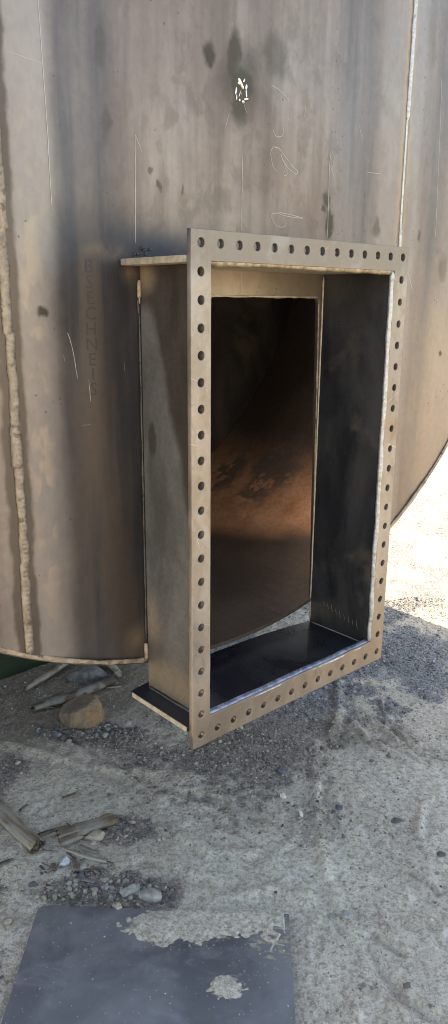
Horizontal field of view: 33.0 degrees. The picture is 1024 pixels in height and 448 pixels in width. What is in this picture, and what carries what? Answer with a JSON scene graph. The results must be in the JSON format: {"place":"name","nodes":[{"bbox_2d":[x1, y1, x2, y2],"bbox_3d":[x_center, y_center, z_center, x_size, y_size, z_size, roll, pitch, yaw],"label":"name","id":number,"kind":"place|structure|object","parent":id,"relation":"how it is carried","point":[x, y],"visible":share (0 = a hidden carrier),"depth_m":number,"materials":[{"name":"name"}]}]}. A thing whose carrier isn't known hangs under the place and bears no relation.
{"place":"outdoors","nodes":[
{"label":"outdoors","id":0,"kind":"place"},
{"bbox_2d":[0,447,447,1023],"bbox_3d":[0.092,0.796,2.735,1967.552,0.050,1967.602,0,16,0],"label":"ground","id":1,"kind":"structure","parent":0,"point":[416,943],"depth_m":2.30,"materials":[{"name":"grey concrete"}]},
{"bbox_2d":[0,904,5,912],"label":"stone","id":2,"kind":"object","parent":1,"relation":"on","point":[2,907],"visible":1,"depth_m":1.93,"materials":[{"name":"beige stone"}]},
{"bbox_2d":[0,923,5,931],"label":"stone","id":3,"kind":"object","parent":1,"relation":"on","point":[2,928],"visible":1,"depth_m":1.87,"materials":[{"name":"grey stone"}]},
{"bbox_2d":[1,917,12,925],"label":"stone","id":4,"kind":"object","parent":1,"relation":"on","point":[7,921],"visible":1,"depth_m":1.89,"materials":[{"name":"beige stone"}]},
{"bbox_2d":[0,858,13,866],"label":"wood chip","id":5,"kind":"object","parent":1,"relation":"on","point":[7,861],"visible":1,"depth_m":2.09,"materials":[{"name":"wood"}]},
{"bbox_2d":[13,916,22,929],"bbox_3d":[-0.514,1.030,1.889,0.024,0.018,0.037,-4,16,-14],"label":"stone","id":6,"kind":"object","parent":1,"relation":"on","point":[17,922],"visible":1,"depth_m":1.89,"materials":[{"name":"beige stone"}]},
{"bbox_2d":[0,800,45,853],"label":"driftwood","id":7,"kind":"object","parent":1,"relation":"on","point":[18,830],"visible":1,"depth_m":2.19,"materials":[{"name":"brown wood"}]},
{"bbox_2d":[19,804,29,812],"bbox_3d":[-0.614,0.908,2.318,0.013,0.009,0.041,9,18,28],"label":"wood chip","id":8,"kind":"object","parent":1,"relation":"on","point":[23,808],"visible":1,"depth_m":2.31,"materials":[{"name":"wood"}]},
{"bbox_2d":[0,653,49,678],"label":"green container","id":9,"kind":"object","parent":1,"relation":"on","point":[11,665],"depth_m":3.13,"materials":[{"name":"paint"}]},
{"bbox_2d":[28,881,37,887],"bbox_3d":[-0.509,0.995,2.018,0.029,0.017,0.014,-1,16,-6],"label":"pebble","id":10,"kind":"object","parent":1,"relation":"on","point":[32,884],"visible":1,"depth_m":2.01,"materials":[{"name":"stone"}]},
{"bbox_2d":[23,663,68,689],"bbox_3d":[-0.715,0.662,3.100,0.035,0.023,0.288,8,17,27],"label":"plank","id":11,"kind":"object","parent":1,"relation":"on","point":[46,675],"visible":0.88,"depth_m":3.06,"materials":[{"name":"brown wood"}]},
{"bbox_2d":[49,863,55,871],"bbox_3d":[-0.471,0.978,2.079,0.018,0.011,0.033,-1,16,-6],"label":"wood chip","id":12,"kind":"object","parent":1,"relation":"on","point":[52,867],"visible":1,"depth_m":2.08,"materials":[{"name":"brown wood"}]},
{"bbox_2d":[38,825,67,835],"bbox_3d":[-0.500,0.934,2.219,0.089,0.011,0.013,-7,17,-25],"label":"stick","id":13,"kind":"object","parent":1,"relation":"on","point":[46,832],"visible":0.85,"depth_m":2.21,"materials":[{"name":"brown wood"}]},
{"bbox_2d":[52,893,56,901],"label":"pebble","id":14,"kind":"object","parent":1,"relation":"on","point":[54,897],"visible":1,"depth_m":1.97,"materials":[{"name":"grey stone"}]},
{"bbox_2d":[56,866,71,869],"bbox_3d":[-0.436,0.977,2.077,0.049,0.005,0.006,-4,16,-15],"label":"bark flake","id":15,"kind":"object","parent":1,"relation":"on","point":[61,868],"visible":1,"depth_m":2.08,"materials":[{"name":"grey wood"}]},
{"bbox_2d":[59,856,70,865],"bbox_3d":[-0.442,0.971,2.098,0.028,0.026,0.032,12,19,36],"label":"stone","id":16,"kind":"object","parent":1,"relation":"on","point":[65,860],"visible":1,"depth_m":2.09,"materials":[{"name":"white stone"}]},
{"bbox_2d":[62,792,76,799],"bbox_3d":[-0.487,0.896,2.384,0.052,0.009,0.016,-10,18,-32],"label":"wood chip","id":17,"kind":"object","parent":1,"relation":"on","point":[74,794],"visible":1,"depth_m":2.38,"materials":[{"name":"wood"}]},
{"bbox_2d":[59,831,84,846],"bbox_3d":[-0.440,0.945,2.184,0.075,0.027,0.033,-10,19,-33],"label":"wood chunk","id":18,"kind":"object","parent":1,"relation":"on","point":[70,839],"visible":0.96,"depth_m":2.17,"materials":[{"name":"brown wood"}]},
{"bbox_2d":[69,892,74,898],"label":"pebble","id":19,"kind":"object","parent":1,"relation":"on","point":[71,894],"visible":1,"depth_m":1.98,"materials":[{"name":"beige stone"}]},
{"bbox_2d":[30,674,117,710],"bbox_3d":[-0.583,0.714,2.971,0.377,0.032,0.066,-13,21,-41],"label":"plank","id":20,"kind":"object","parent":1,"relation":"on","point":[106,681],"visible":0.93,"depth_m":2.96,"materials":[{"name":"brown wood"}]},
{"bbox_2d":[70,856,78,872],"bbox_3d":[-0.411,0.974,2.085,0.019,0.011,0.059,-5,16,-19],"label":"wood chip","id":21,"kind":"object","parent":1,"relation":"on","point":[75,865],"visible":1,"depth_m":2.08,"materials":[{"name":"brown wood"}]},
{"bbox_2d":[78,872,83,877],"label":"pebble","id":22,"kind":"object","parent":1,"relation":"on","point":[80,874],"visible":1,"depth_m":2.05,"materials":[{"name":"stone"}]},
{"bbox_2d":[59,694,104,729],"bbox_3d":[-0.528,0.765,2.822,0.167,0.151,0.156,-6,17,-22],"label":"boulder","id":23,"kind":"object","parent":1,"relation":"on","point":[84,711],"visible":0.74,"depth_m":2.77,"materials":[{"name":"brown stone"}]},
{"bbox_2d":[59,846,106,863],"bbox_3d":[-0.395,0.959,2.116,0.156,0.010,0.017,6,16,19],"label":"splinter","id":24,"kind":"object","parent":1,"relation":"on","point":[96,859],"visible":1,"depth_m":2.10,"materials":[{"name":"grey wood"}]},
{"bbox_2d":[55,813,118,841],"bbox_3d":[-0.403,0.929,2.227,0.188,0.021,0.060,-7,17,-25],"label":"board","id":25,"kind":"object","parent":1,"relation":"on","point":[106,820],"visible":0.98,"depth_m":2.22,"materials":[{"name":"brown wood"}]},
{"bbox_2d":[66,665,107,682],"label":"stone","id":26,"kind":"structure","parent":1,"relation":"on","point":[91,673],"depth_m":3.10,"materials":[{"name":"stone"}]},
{"bbox_2d":[77,844,97,853],"bbox_3d":[-0.385,0.956,2.143,0.070,0.010,0.014,8,17,25],"label":"splinter","id":27,"kind":"object","parent":1,"relation":"on","point":[83,847],"visible":1,"depth_m":2.14,"materials":[{"name":"brown wood"}]},
{"bbox_2d":[81,878,93,882],"bbox_3d":[-0.366,0.990,2.032,0.039,0.003,0.010,6,16,18],"label":"bark flake","id":28,"kind":"object","parent":1,"relation":"on","point":[87,880],"visible":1,"depth_m":2.03,"materials":[{"name":"grey wood"}]},
{"bbox_2d":[84,829,104,840],"bbox_3d":[-0.376,0.942,2.199,0.056,0.031,0.040,5,16,15],"label":"stone","id":29,"kind":"object","parent":1,"relation":"on","point":[96,835],"visible":1,"depth_m":2.19,"materials":[{"name":"beige stone"}]},
{"bbox_2d":[103,665,121,677],"bbox_3d":[-0.510,0.646,3.202,0.252,0.027,0.057,14,20,40],"label":"root","id":30,"kind":"object","parent":1,"relation":"on","point":[115,669],"visible":0.4,"depth_m":3.14,"materials":[{"name":"grey wood"}]},
{"bbox_2d":[114,902,121,909],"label":"stone","id":31,"kind":"object","parent":1,"relation":"on","point":[117,906],"visible":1,"depth_m":1.93,"materials":[{"name":"beige stone"}]},
{"bbox_2d":[123,720,131,725],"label":"stone","id":32,"kind":"object","parent":1,"relation":"on","point":[126,723],"visible":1,"depth_m":2.79,"materials":[{"name":"grey stone"}]},
{"bbox_2d":[119,883,139,896],"bbox_3d":[-0.247,0.995,1.994,0.056,0.026,0.034,-8,18,-27],"label":"stone","id":33,"kind":"object","parent":1,"relation":"on","point":[130,889],"visible":1,"depth_m":1.99,"materials":[{"name":"grey stone"}]},
{"bbox_2d":[1,905,295,1023],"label":"steel sheet","id":34,"kind":"object","parent":1,"relation":"on","point":[66,958],"visible":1,"depth_m":1.73,"materials":[{"name":"grey metal"}]},
{"bbox_2d":[14,910,288,1022],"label":"grit","id":35,"kind":"object","parent":34,"relation":"on","point":[149,939],"visible":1,"depth_m":1.81,"materials":[{"name":"gravel"}]},
{"bbox_2d":[116,910,284,998],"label":"sand","id":36,"kind":"structure","parent":34,"relation":"on","point":[207,926],"depth_m":1.87,"materials":[{"name":"grey sand"}]},
{"bbox_2d":[139,887,161,902],"bbox_3d":[-0.194,1.001,1.978,0.061,0.036,0.052,-4,16,-17],"label":"stone","id":37,"kind":"object","parent":1,"relation":"on","point":[151,895],"visible":1,"depth_m":1.96,"materials":[{"name":"grey stone"}]},
{"bbox_2d":[168,893,176,898],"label":"pebble","id":38,"kind":"object","parent":1,"relation":"on","point":[173,895],"visible":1,"depth_m":1.98,"materials":[{"name":"stone"}]},
{"bbox_2d":[0,0,447,749],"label":"steel tank","id":39,"kind":"object","parent":1,"relation":"on","point":[222,322],"visible":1,"depth_m":1.65,"materials":[{"name":"silver metal"}]},
{"bbox_2d":[277,767,286,773],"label":"stone","id":40,"kind":"object","parent":1,"relation":"on","point":[283,770],"visible":1,"depth_m":2.49,"materials":[{"name":"grey stone"}]},
{"bbox_2d":[280,793,285,798],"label":"stone","id":41,"kind":"object","parent":1,"relation":"on","point":[283,795],"visible":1,"depth_m":2.37,"materials":[{"name":"white stone"}]},
{"bbox_2d":[328,913,334,920],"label":"stone","id":42,"kind":"object","parent":1,"relation":"on","point":[331,916],"visible":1,"depth_m":1.91,"materials":[{"name":"grey stone"}]},
{"bbox_2d":[336,804,342,809],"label":"stone","id":43,"kind":"object","parent":1,"relation":"on","point":[339,807],"visible":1,"depth_m":2.32,"materials":[{"name":"grey stone"}]},
{"bbox_2d":[340,909,351,918],"bbox_3d":[0.309,1.019,1.913,0.028,0.017,0.030,-6,17,-22],"label":"stone","id":44,"kind":"object","parent":1,"relation":"on","point":[345,914],"visible":1,"depth_m":1.91,"materials":[{"name":"grey stone"}]},
{"bbox_2d":[391,817,401,822],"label":"stone","id":45,"kind":"object","parent":1,"relation":"on","point":[396,820],"visible":1,"depth_m":2.28,"materials":[{"name":"grey stone"}]},
{"bbox_2d":[437,851,445,856],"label":"stone","id":46,"kind":"object","parent":1,"relation":"on","point":[441,854],"visible":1,"depth_m":2.13,"materials":[{"name":"grey stone"}]}
]}

